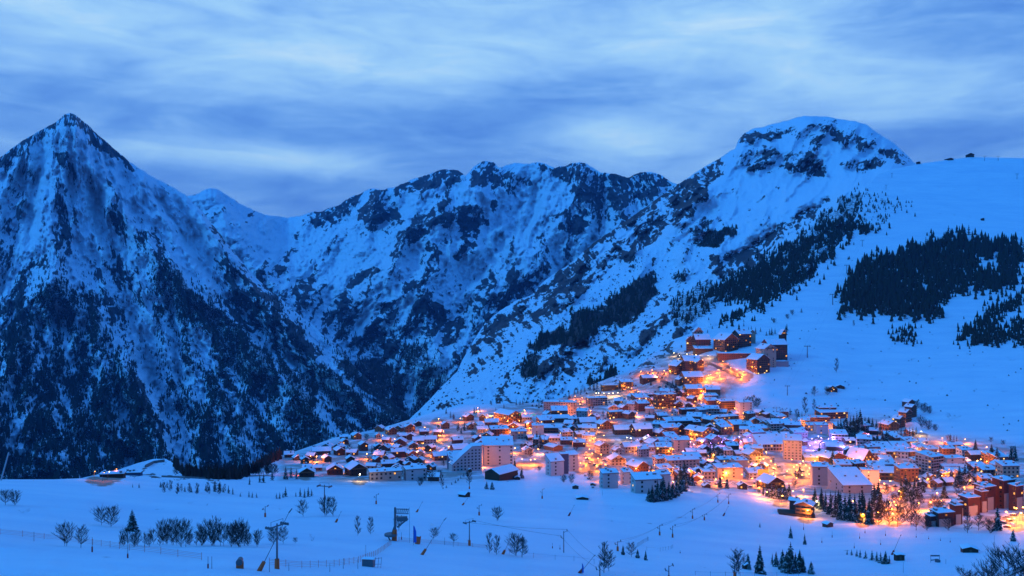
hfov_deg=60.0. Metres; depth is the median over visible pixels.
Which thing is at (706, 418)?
hotel
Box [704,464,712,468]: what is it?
chalet
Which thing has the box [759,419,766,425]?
chalet
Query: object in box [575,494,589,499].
shelter
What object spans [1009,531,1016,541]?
conifer
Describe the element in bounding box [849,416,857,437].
conifer
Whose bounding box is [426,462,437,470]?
chalet
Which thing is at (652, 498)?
conifer
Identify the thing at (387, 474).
apartment block
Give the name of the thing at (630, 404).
house
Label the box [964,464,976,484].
conifer
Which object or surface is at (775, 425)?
house
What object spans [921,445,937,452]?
house
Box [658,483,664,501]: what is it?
conifer
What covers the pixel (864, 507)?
conifer
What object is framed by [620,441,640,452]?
chalet
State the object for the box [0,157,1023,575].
ground
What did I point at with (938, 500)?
bare tree
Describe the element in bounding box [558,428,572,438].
house
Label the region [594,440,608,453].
chalet
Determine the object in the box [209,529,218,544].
bare tree
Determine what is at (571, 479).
bare tree
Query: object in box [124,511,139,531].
conifer
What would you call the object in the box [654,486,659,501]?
conifer
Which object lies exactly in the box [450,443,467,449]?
chalet
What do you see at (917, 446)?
house
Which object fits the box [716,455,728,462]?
house
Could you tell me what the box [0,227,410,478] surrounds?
mountain forest
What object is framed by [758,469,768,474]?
billboard
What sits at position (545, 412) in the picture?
chalet
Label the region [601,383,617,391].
house
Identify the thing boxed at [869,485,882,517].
conifer
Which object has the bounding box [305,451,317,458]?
chalet
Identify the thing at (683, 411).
house
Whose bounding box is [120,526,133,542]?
bare tree
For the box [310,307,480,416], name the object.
valley forest
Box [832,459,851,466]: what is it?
house
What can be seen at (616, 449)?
chalet
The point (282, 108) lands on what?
sky
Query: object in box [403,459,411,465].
chalet
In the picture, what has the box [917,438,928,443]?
chalet
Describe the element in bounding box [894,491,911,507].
bare tree
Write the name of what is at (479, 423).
chalet
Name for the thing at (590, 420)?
chalet
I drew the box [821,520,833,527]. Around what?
hut
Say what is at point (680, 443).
house
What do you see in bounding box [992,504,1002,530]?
conifer
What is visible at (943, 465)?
house
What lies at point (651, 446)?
house
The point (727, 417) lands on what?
apartment block
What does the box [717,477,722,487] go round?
conifer
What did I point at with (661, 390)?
house
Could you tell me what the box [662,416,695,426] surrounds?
apartment block
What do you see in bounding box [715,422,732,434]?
house
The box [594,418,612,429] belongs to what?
chalet
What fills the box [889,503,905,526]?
bare tree
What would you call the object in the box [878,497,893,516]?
bare tree
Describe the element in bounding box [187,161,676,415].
mountain
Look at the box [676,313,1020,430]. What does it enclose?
slope scrub
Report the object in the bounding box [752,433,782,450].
apartment block
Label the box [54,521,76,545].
bare tree
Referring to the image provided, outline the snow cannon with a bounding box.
[236,557,243,568]
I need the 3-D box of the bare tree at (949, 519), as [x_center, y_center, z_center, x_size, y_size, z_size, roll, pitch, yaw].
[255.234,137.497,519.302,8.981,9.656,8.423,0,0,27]
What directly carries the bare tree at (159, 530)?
on the ground
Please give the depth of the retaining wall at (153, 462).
968.93 m
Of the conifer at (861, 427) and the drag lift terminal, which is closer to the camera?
the drag lift terminal
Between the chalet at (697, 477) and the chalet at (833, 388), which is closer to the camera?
the chalet at (697, 477)
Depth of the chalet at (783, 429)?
1101.58 m
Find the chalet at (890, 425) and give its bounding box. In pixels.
[878,419,899,430]
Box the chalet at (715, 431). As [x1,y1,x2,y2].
[711,427,718,434]
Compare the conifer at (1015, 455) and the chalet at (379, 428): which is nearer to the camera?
the conifer at (1015, 455)
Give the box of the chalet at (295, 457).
[291,453,299,459]
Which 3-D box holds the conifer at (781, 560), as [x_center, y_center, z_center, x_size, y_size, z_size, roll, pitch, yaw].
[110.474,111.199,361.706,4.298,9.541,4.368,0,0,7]
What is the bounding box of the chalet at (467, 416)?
[462,413,473,420]
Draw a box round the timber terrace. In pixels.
[777,509,814,517]
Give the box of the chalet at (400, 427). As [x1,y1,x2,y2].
[394,424,403,431]
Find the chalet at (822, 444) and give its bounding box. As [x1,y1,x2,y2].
[819,439,837,448]
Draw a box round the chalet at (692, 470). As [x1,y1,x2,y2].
[687,467,695,476]
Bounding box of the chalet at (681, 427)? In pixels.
[677,422,684,434]
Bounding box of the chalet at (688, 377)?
[675,371,703,385]
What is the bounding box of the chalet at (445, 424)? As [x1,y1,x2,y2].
[440,421,449,428]
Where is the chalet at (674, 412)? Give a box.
[671,408,678,415]
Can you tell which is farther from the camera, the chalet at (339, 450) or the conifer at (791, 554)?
the chalet at (339, 450)
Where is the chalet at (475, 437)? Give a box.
[471,434,480,441]
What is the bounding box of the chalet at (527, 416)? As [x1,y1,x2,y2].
[521,413,532,422]
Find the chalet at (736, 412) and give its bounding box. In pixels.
[728,410,738,414]
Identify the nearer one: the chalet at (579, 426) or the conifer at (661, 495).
the conifer at (661, 495)
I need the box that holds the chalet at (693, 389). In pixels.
[682,384,703,396]
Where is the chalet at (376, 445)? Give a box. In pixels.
[372,442,381,449]
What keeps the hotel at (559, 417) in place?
on the ground
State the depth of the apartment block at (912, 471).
806.39 m
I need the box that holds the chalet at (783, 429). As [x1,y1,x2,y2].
[780,426,788,431]
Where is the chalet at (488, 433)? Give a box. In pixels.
[482,431,493,435]
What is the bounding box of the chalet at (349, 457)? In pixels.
[345,454,355,461]
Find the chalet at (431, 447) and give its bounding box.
[424,443,436,451]
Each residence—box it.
[685,326,712,354]
[745,329,788,374]
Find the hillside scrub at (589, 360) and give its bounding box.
[428,252,799,409]
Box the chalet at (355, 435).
[350,431,361,439]
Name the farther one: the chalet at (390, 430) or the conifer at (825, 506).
the chalet at (390, 430)
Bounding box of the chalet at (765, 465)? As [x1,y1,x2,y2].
[759,461,768,468]
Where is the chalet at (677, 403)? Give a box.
[673,400,683,407]
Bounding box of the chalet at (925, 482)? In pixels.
[919,478,928,486]
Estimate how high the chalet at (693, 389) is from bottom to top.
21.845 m
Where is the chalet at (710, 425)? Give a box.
[705,423,714,427]
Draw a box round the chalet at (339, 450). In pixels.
[333,446,344,455]
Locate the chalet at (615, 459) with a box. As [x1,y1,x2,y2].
[606,452,626,465]
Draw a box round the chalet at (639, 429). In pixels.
[629,423,652,436]
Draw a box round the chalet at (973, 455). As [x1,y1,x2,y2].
[963,449,983,460]
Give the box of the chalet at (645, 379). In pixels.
[639,374,656,384]
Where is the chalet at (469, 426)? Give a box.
[466,422,473,429]
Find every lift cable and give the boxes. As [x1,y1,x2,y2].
[466,520,602,565]
[622,496,715,541]
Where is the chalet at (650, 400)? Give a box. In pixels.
[646,397,652,404]
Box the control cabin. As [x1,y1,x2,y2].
[362,556,381,566]
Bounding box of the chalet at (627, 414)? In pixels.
[622,410,635,418]
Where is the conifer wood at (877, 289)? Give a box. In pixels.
[700,182,1023,348]
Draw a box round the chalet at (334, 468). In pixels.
[326,462,343,474]
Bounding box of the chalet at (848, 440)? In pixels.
[842,437,855,443]
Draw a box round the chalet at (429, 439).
[423,435,436,443]
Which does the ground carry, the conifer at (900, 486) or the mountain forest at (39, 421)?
the conifer at (900, 486)
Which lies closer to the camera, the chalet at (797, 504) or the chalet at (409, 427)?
the chalet at (797, 504)
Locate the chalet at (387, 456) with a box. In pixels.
[382,453,394,459]
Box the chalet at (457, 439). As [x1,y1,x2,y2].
[451,436,463,443]
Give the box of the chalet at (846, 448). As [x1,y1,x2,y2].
[843,446,849,454]
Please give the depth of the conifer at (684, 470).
742.68 m
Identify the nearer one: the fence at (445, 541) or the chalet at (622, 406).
the fence at (445, 541)
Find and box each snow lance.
[257,508,291,570]
[420,518,445,554]
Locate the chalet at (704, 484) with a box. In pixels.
[700,480,711,487]
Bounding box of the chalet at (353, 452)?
[345,447,358,455]
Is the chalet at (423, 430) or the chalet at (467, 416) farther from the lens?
the chalet at (467, 416)
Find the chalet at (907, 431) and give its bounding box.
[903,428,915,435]
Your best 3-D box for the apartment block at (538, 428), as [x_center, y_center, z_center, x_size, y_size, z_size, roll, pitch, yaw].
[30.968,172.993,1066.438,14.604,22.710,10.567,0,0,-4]
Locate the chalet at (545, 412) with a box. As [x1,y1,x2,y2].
[541,410,550,414]
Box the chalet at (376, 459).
[371,455,382,462]
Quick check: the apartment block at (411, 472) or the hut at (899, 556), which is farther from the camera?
the apartment block at (411, 472)
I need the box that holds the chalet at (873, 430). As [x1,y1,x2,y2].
[869,427,878,434]
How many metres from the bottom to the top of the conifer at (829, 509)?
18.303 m
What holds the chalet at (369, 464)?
on the ground
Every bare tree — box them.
[0,489,11,504]
[10,491,21,504]
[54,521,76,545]
[73,524,88,543]
[90,502,106,524]
[102,505,118,525]
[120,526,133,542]
[128,531,137,546]
[134,531,141,543]
[146,532,152,546]
[148,526,158,543]
[155,520,168,543]
[157,527,163,543]
[161,524,171,542]
[162,516,180,544]
[173,520,187,546]
[174,462,183,473]
[179,517,192,540]
[186,532,193,544]
[194,522,207,545]
[203,515,221,545]
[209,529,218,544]
[215,521,224,545]
[218,523,232,545]
[221,462,231,470]
[224,526,237,546]
[229,517,248,546]
[239,525,251,544]
[243,532,252,544]
[246,462,254,473]
[252,529,261,544]
[266,461,273,473]
[267,526,280,542]
[278,526,287,540]
[297,498,308,514]
[318,496,334,514]
[328,496,336,514]
[354,516,360,533]
[366,516,373,533]
[425,470,435,482]
[429,527,438,537]
[466,469,471,483]
[486,533,492,552]
[492,507,503,518]
[493,535,499,554]
[504,532,523,555]
[515,537,528,554]
[568,473,574,483]
[585,470,593,479]
[598,542,610,570]
[600,549,615,568]
[627,543,636,556]
[726,547,747,570]
[732,556,740,573]
[753,397,761,406]
[802,397,807,412]
[833,358,838,372]
[875,504,882,522]
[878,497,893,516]
[883,499,893,523]
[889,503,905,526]
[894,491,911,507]
[900,504,910,518]
[906,499,916,523]
[909,510,921,526]
[912,501,919,510]
[914,416,926,426]
[916,494,925,504]
[918,403,927,411]
[919,515,933,529]
[923,419,931,429]
[927,494,938,502]
[933,501,940,507]
[935,499,947,506]
[942,515,955,528]
[952,483,962,495]
[956,565,981,575]
[963,512,971,532]
[971,558,1006,575]
[972,512,985,530]
[981,517,999,532]
[982,542,1023,575]
[1000,541,1023,575]
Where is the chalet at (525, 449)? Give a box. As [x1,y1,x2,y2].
[521,445,532,454]
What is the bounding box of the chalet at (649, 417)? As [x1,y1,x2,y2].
[645,414,654,420]
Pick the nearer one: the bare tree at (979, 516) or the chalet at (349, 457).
the bare tree at (979, 516)
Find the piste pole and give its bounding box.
[409,507,409,542]
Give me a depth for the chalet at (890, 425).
1119.20 m
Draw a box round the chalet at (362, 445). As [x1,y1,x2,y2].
[357,440,367,450]
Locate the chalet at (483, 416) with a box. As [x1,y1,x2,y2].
[479,413,490,420]
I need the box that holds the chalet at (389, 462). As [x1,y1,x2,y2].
[380,458,394,467]
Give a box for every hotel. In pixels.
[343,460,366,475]
[493,408,521,423]
[547,414,568,422]
[684,424,713,438]
[701,414,722,423]
[713,329,755,360]
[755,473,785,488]
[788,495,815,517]
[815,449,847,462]
[846,446,873,461]
[891,415,905,427]
[897,408,911,422]
[903,403,917,417]
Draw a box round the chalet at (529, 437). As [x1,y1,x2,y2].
[525,434,534,440]
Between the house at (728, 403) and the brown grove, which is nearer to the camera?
the brown grove
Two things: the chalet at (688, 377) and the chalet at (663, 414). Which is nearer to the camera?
the chalet at (663, 414)
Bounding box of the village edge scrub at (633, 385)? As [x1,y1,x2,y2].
[531,345,699,408]
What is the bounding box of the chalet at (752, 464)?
[750,462,760,466]
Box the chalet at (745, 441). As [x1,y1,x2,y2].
[741,438,751,444]
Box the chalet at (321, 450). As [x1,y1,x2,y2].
[311,446,330,454]
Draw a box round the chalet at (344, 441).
[339,437,348,444]
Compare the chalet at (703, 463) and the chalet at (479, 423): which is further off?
the chalet at (479, 423)
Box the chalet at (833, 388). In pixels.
[825,385,837,391]
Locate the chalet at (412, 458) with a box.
[404,454,417,462]
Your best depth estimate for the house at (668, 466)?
815.19 m
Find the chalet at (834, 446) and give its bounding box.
[825,441,843,450]
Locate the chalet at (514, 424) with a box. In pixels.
[508,421,519,429]
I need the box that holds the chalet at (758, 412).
[753,408,764,415]
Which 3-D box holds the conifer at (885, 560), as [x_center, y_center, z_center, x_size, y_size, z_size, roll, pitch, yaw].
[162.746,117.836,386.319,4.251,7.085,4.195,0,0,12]
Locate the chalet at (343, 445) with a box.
[333,442,345,448]
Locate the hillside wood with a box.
[521,191,862,384]
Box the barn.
[484,464,518,480]
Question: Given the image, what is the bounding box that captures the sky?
[0,0,1023,217]
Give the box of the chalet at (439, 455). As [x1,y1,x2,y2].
[430,450,446,460]
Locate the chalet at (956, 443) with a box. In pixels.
[943,441,964,447]
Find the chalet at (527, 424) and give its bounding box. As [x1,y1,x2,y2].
[524,420,533,427]
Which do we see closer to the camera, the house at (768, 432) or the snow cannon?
the snow cannon
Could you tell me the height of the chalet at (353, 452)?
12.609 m
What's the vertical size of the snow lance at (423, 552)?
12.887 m
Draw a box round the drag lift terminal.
[930,555,939,562]
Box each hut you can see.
[458,490,470,496]
[572,484,578,488]
[741,562,750,568]
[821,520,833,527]
[834,384,844,388]
[893,552,905,560]
[959,543,979,552]
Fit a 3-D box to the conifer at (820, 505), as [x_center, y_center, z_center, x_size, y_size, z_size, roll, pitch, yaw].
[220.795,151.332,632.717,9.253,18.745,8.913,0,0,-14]
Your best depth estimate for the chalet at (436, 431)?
1110.62 m
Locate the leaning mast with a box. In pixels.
[0,452,8,479]
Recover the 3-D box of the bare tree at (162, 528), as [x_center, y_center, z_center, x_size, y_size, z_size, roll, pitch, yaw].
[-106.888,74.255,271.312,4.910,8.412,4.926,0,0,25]
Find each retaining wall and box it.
[145,459,164,466]
[161,475,211,478]
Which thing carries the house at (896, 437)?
on the ground
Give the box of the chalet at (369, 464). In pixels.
[365,461,377,468]
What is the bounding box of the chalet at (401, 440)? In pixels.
[393,436,406,445]
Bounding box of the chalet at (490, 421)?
[484,418,498,424]
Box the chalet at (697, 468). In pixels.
[693,465,702,474]
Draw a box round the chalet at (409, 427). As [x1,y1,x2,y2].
[403,422,415,431]
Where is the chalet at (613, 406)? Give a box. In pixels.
[608,403,619,409]
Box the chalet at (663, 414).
[654,411,668,419]
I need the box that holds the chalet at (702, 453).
[696,449,707,456]
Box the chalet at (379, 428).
[375,424,384,431]
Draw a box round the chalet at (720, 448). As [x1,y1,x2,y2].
[712,444,721,453]
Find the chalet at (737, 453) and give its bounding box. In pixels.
[733,449,742,455]
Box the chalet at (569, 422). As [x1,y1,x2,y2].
[563,419,574,425]
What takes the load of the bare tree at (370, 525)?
on the ground
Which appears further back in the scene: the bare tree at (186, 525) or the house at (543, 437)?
the house at (543, 437)
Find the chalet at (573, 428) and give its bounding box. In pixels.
[567,424,577,431]
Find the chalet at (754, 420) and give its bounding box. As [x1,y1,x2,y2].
[749,417,759,423]
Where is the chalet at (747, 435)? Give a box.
[742,432,751,437]
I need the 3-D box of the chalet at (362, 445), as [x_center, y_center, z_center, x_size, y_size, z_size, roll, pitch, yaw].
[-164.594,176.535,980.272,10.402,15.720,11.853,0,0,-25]
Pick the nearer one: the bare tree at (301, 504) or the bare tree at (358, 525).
the bare tree at (358, 525)
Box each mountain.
[0,113,409,478]
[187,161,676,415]
[409,116,916,419]
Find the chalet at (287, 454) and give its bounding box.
[283,449,294,457]
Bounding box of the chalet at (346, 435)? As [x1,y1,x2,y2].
[339,433,348,438]
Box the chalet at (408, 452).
[405,449,416,457]
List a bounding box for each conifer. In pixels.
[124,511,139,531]
[282,467,288,479]
[537,435,542,447]
[647,487,656,502]
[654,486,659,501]
[658,477,666,494]
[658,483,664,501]
[663,486,668,500]
[666,483,672,499]
[671,481,677,497]
[674,384,678,395]
[674,475,680,495]
[675,466,682,485]
[678,478,682,493]
[681,472,687,491]
[682,460,689,484]
[688,474,695,485]
[709,443,715,458]
[715,447,719,459]
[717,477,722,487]
[725,480,729,488]
[754,547,766,574]
[765,482,768,496]
[768,482,773,497]
[772,485,779,498]
[772,552,779,566]
[778,485,783,498]
[778,549,784,569]
[780,552,793,573]
[782,484,786,498]
[785,486,791,499]
[787,543,794,565]
[791,552,799,573]
[797,465,802,476]
[797,551,805,572]
[807,563,815,574]
[812,488,817,506]
[816,488,823,509]
[822,492,827,511]
[826,490,833,514]
[829,450,834,464]
[830,490,837,517]
[834,493,842,519]
[837,490,839,510]
[840,496,847,520]
[843,493,851,521]
[845,422,850,436]
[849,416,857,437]
[849,495,857,521]
[854,491,863,522]
[855,413,859,430]
[857,490,865,512]
[858,410,865,430]
[858,416,864,432]
[861,494,867,522]
[863,499,875,524]
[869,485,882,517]
[876,480,884,511]
[878,423,882,434]
[881,550,889,563]
[897,478,902,495]
[899,471,908,498]
[905,478,914,500]
[912,478,917,498]
[916,477,921,496]
[921,478,925,492]
[926,472,930,484]
[935,469,942,485]
[939,485,948,498]
[952,477,957,487]
[956,467,961,483]
[959,465,967,484]
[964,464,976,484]
[973,439,978,449]
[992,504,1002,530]
[993,449,999,459]
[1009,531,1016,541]
[1012,446,1018,460]
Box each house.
[126,468,143,475]
[489,424,508,435]
[510,427,526,439]
[532,435,549,444]
[536,415,554,423]
[544,423,562,432]
[551,406,567,413]
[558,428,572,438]
[560,436,572,444]
[573,438,585,446]
[576,407,588,416]
[582,423,596,435]
[582,432,595,441]
[585,395,607,405]
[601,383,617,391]
[606,409,623,418]
[619,379,633,389]
[626,400,634,409]
[630,393,649,399]
[635,399,649,411]
[636,445,649,456]
[641,443,654,450]
[652,420,667,429]
[652,454,664,466]
[654,463,672,474]
[655,442,671,454]
[657,436,670,441]
[659,388,674,392]
[659,423,678,434]
[662,431,677,436]
[671,435,690,450]
[673,469,690,480]
[678,407,694,414]
[681,452,701,458]
[686,412,701,419]
[692,419,700,425]
[695,406,708,413]
[700,468,715,478]
[702,392,718,399]
[703,397,716,404]
[704,405,719,414]
[705,385,720,395]
[713,419,727,424]
[715,398,735,409]
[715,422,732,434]
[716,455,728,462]
[721,446,732,455]
[725,441,738,449]
[728,419,745,431]
[730,455,748,471]
[739,426,754,434]
[743,410,755,419]
[745,467,762,478]
[747,424,767,433]
[747,428,764,437]
[747,443,762,456]
[765,431,777,433]
[766,419,782,432]
[770,412,786,419]
[771,418,786,425]
[777,407,788,417]
[784,420,801,428]
[789,428,807,438]
[798,417,809,426]
[802,452,818,460]
[804,422,812,430]
[813,421,828,433]
[829,429,847,441]
[832,421,846,428]
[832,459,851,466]
[849,459,865,469]
[856,434,871,445]
[863,421,870,432]
[864,443,879,448]
[866,460,884,466]
[869,449,885,459]
[870,441,891,445]
[877,459,896,465]
[880,445,898,458]
[883,430,896,439]
[888,441,910,446]
[889,434,901,440]
[892,446,908,458]
[899,436,917,445]
[908,447,917,458]
[908,456,914,463]
[910,442,924,450]
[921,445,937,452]
[936,469,948,476]
[938,445,955,454]
[939,460,959,468]
[944,467,958,477]
[954,467,967,477]
[956,446,972,456]
[966,461,985,470]
[976,464,994,475]
[976,472,992,481]
[980,450,988,463]
[986,451,1008,463]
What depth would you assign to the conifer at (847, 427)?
1080.58 m
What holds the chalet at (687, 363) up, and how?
on the ground
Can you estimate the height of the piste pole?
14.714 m
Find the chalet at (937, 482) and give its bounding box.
[928,478,943,486]
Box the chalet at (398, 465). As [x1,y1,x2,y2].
[392,463,402,468]
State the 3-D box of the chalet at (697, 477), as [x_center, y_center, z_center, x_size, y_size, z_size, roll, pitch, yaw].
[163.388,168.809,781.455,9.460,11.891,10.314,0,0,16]
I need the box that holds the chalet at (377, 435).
[374,432,380,437]
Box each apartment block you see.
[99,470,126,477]
[368,466,401,480]
[403,463,426,480]
[447,443,481,471]
[470,436,513,465]
[531,422,543,434]
[543,399,576,412]
[545,450,578,475]
[599,467,618,487]
[620,467,633,484]
[630,469,670,493]
[653,392,675,409]
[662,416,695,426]
[663,454,699,468]
[712,462,743,478]
[713,413,738,421]
[735,399,752,414]
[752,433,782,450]
[782,434,801,460]
[799,414,829,420]
[810,461,840,485]
[815,405,847,418]
[827,467,872,492]
[859,466,879,484]
[872,466,893,479]
[893,463,918,482]
[915,450,965,474]
[924,500,963,526]
[951,486,988,515]
[973,481,996,509]
[991,475,1023,510]
[994,460,1019,477]
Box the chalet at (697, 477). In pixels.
[693,472,702,481]
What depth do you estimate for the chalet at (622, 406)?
1261.56 m
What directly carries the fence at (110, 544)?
on the ground
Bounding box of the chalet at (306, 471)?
[298,464,315,476]
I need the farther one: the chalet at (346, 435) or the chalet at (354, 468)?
the chalet at (346, 435)
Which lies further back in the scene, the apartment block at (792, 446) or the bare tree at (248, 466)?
the apartment block at (792, 446)
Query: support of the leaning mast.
on the ground
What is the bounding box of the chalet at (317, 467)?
[312,463,322,470]
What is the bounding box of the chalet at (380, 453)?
[373,449,385,457]
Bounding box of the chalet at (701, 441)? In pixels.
[695,437,708,444]
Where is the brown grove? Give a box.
[173,447,282,479]
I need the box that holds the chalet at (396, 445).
[392,443,401,447]
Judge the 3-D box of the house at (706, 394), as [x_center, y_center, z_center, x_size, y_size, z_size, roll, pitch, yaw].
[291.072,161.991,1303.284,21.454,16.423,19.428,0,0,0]
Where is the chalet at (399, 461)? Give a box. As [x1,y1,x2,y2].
[395,458,403,465]
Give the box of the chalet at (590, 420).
[577,417,596,423]
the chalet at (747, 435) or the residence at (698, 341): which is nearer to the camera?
the chalet at (747, 435)
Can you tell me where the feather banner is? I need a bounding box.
[413,526,415,544]
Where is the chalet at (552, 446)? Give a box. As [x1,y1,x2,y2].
[543,442,562,450]
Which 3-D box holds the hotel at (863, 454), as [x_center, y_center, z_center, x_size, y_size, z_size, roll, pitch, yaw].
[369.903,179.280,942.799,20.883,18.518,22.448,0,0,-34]
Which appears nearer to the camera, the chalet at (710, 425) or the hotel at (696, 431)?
the hotel at (696, 431)
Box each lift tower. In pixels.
[265,519,288,568]
[317,482,331,502]
[463,518,475,545]
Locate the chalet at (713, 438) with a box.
[706,433,722,444]
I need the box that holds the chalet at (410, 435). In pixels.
[406,431,416,439]
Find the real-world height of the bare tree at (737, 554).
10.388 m
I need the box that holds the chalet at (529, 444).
[523,442,532,447]
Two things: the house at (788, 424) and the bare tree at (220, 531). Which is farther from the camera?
the house at (788, 424)
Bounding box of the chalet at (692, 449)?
[684,446,699,451]
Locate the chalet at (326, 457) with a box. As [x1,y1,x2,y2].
[321,453,332,461]
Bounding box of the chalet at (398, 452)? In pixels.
[390,447,406,457]
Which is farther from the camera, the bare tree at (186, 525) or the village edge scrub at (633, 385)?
the village edge scrub at (633, 385)
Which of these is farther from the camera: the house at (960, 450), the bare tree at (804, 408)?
the bare tree at (804, 408)
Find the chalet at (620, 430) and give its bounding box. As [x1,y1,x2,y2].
[612,424,629,434]
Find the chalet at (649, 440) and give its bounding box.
[644,437,659,448]
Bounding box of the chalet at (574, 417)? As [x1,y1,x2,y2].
[568,415,576,421]
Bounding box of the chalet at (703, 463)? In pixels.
[700,459,709,467]
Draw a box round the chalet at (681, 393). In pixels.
[678,389,684,396]
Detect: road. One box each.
[582,442,613,471]
[641,372,743,417]
[666,341,741,378]
[719,360,742,376]
[775,473,809,478]
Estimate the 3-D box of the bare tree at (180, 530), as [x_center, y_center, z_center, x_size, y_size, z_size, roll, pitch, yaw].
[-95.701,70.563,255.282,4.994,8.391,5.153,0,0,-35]
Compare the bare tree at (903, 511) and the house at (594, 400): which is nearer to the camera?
the bare tree at (903, 511)
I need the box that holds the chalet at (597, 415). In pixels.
[589,413,600,419]
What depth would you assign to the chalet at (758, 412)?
1211.86 m
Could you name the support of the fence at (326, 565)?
on the ground
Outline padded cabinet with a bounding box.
[415,535,420,543]
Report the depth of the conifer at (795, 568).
353.49 m
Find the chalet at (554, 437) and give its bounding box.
[544,434,561,441]
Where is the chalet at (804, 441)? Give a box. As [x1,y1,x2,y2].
[802,438,808,445]
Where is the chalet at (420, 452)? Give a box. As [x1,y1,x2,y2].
[416,449,424,456]
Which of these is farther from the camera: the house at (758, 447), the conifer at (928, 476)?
the house at (758, 447)
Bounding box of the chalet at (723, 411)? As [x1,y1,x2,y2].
[720,408,727,413]
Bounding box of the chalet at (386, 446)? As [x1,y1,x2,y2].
[379,443,391,450]
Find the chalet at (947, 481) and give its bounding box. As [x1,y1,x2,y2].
[941,475,953,485]
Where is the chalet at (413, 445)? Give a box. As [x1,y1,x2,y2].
[408,441,418,449]
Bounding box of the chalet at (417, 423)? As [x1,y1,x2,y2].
[413,420,421,425]
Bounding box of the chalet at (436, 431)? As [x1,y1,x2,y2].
[433,428,442,434]
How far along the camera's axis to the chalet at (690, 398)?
1298.82 m
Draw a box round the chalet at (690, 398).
[686,395,696,401]
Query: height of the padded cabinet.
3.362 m
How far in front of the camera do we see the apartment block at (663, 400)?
1265.67 m
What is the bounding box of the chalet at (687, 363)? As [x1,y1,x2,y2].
[668,355,704,375]
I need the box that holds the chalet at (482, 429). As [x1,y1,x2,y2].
[475,425,488,432]
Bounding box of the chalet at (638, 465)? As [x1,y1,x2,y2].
[625,458,649,471]
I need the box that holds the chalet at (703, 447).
[699,444,709,451]
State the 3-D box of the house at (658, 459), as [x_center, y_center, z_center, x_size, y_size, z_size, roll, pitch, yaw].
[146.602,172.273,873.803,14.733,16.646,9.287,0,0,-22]
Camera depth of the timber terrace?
599.62 m
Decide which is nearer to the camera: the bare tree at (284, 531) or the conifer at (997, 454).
the bare tree at (284, 531)
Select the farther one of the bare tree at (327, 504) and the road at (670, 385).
the road at (670, 385)
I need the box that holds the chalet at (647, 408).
[644,405,654,412]
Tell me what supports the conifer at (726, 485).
on the ground
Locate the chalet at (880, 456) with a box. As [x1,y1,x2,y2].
[874,454,893,460]
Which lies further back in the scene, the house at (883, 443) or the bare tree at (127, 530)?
the house at (883, 443)
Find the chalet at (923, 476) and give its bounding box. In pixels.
[921,472,935,479]
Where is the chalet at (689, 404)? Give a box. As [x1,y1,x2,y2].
[685,402,692,407]
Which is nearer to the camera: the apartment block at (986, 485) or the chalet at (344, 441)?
the apartment block at (986, 485)
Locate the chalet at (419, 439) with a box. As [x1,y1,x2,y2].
[412,435,423,443]
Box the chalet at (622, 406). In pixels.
[618,403,628,409]
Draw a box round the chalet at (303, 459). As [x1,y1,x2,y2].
[300,455,309,463]
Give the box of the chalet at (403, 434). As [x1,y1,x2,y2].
[397,432,406,438]
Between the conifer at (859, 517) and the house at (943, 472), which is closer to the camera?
the conifer at (859, 517)
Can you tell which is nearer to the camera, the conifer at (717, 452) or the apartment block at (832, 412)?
the conifer at (717, 452)
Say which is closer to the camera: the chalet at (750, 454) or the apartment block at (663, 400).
the chalet at (750, 454)
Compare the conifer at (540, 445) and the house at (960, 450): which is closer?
the house at (960, 450)
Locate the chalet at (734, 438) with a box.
[728,436,740,443]
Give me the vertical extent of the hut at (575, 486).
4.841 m
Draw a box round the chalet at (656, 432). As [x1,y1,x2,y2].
[652,427,666,436]
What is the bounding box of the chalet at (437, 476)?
[427,472,439,480]
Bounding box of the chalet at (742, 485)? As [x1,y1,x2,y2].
[736,481,748,489]
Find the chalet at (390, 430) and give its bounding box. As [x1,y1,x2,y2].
[384,426,397,434]
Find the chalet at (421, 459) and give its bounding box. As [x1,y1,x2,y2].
[416,455,425,462]
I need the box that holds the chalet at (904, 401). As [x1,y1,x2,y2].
[901,398,913,405]
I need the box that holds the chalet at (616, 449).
[611,445,622,454]
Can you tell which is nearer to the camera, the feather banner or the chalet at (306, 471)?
the feather banner
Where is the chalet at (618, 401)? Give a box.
[614,397,623,404]
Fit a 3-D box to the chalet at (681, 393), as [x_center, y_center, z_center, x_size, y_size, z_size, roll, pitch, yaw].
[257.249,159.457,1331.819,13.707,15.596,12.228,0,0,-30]
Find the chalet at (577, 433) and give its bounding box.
[573,430,584,436]
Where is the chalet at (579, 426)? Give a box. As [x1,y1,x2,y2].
[575,424,581,430]
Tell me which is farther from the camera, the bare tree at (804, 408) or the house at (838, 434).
the bare tree at (804, 408)
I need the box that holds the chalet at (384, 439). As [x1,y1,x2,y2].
[381,436,391,442]
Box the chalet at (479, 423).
[473,421,484,427]
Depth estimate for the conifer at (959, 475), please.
771.26 m
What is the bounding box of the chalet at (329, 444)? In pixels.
[320,442,333,449]
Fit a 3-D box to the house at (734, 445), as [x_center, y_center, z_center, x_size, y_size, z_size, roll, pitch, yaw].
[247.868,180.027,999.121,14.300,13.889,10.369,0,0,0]
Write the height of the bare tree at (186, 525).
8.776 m
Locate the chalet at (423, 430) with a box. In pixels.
[419,427,428,434]
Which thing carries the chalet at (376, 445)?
on the ground
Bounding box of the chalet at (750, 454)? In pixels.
[741,447,761,463]
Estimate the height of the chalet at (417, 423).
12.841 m
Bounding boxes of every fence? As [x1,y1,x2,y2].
[0,529,201,559]
[269,541,389,566]
[401,537,484,547]
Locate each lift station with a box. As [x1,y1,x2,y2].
[384,507,408,540]
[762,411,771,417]
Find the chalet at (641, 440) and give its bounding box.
[635,438,644,443]

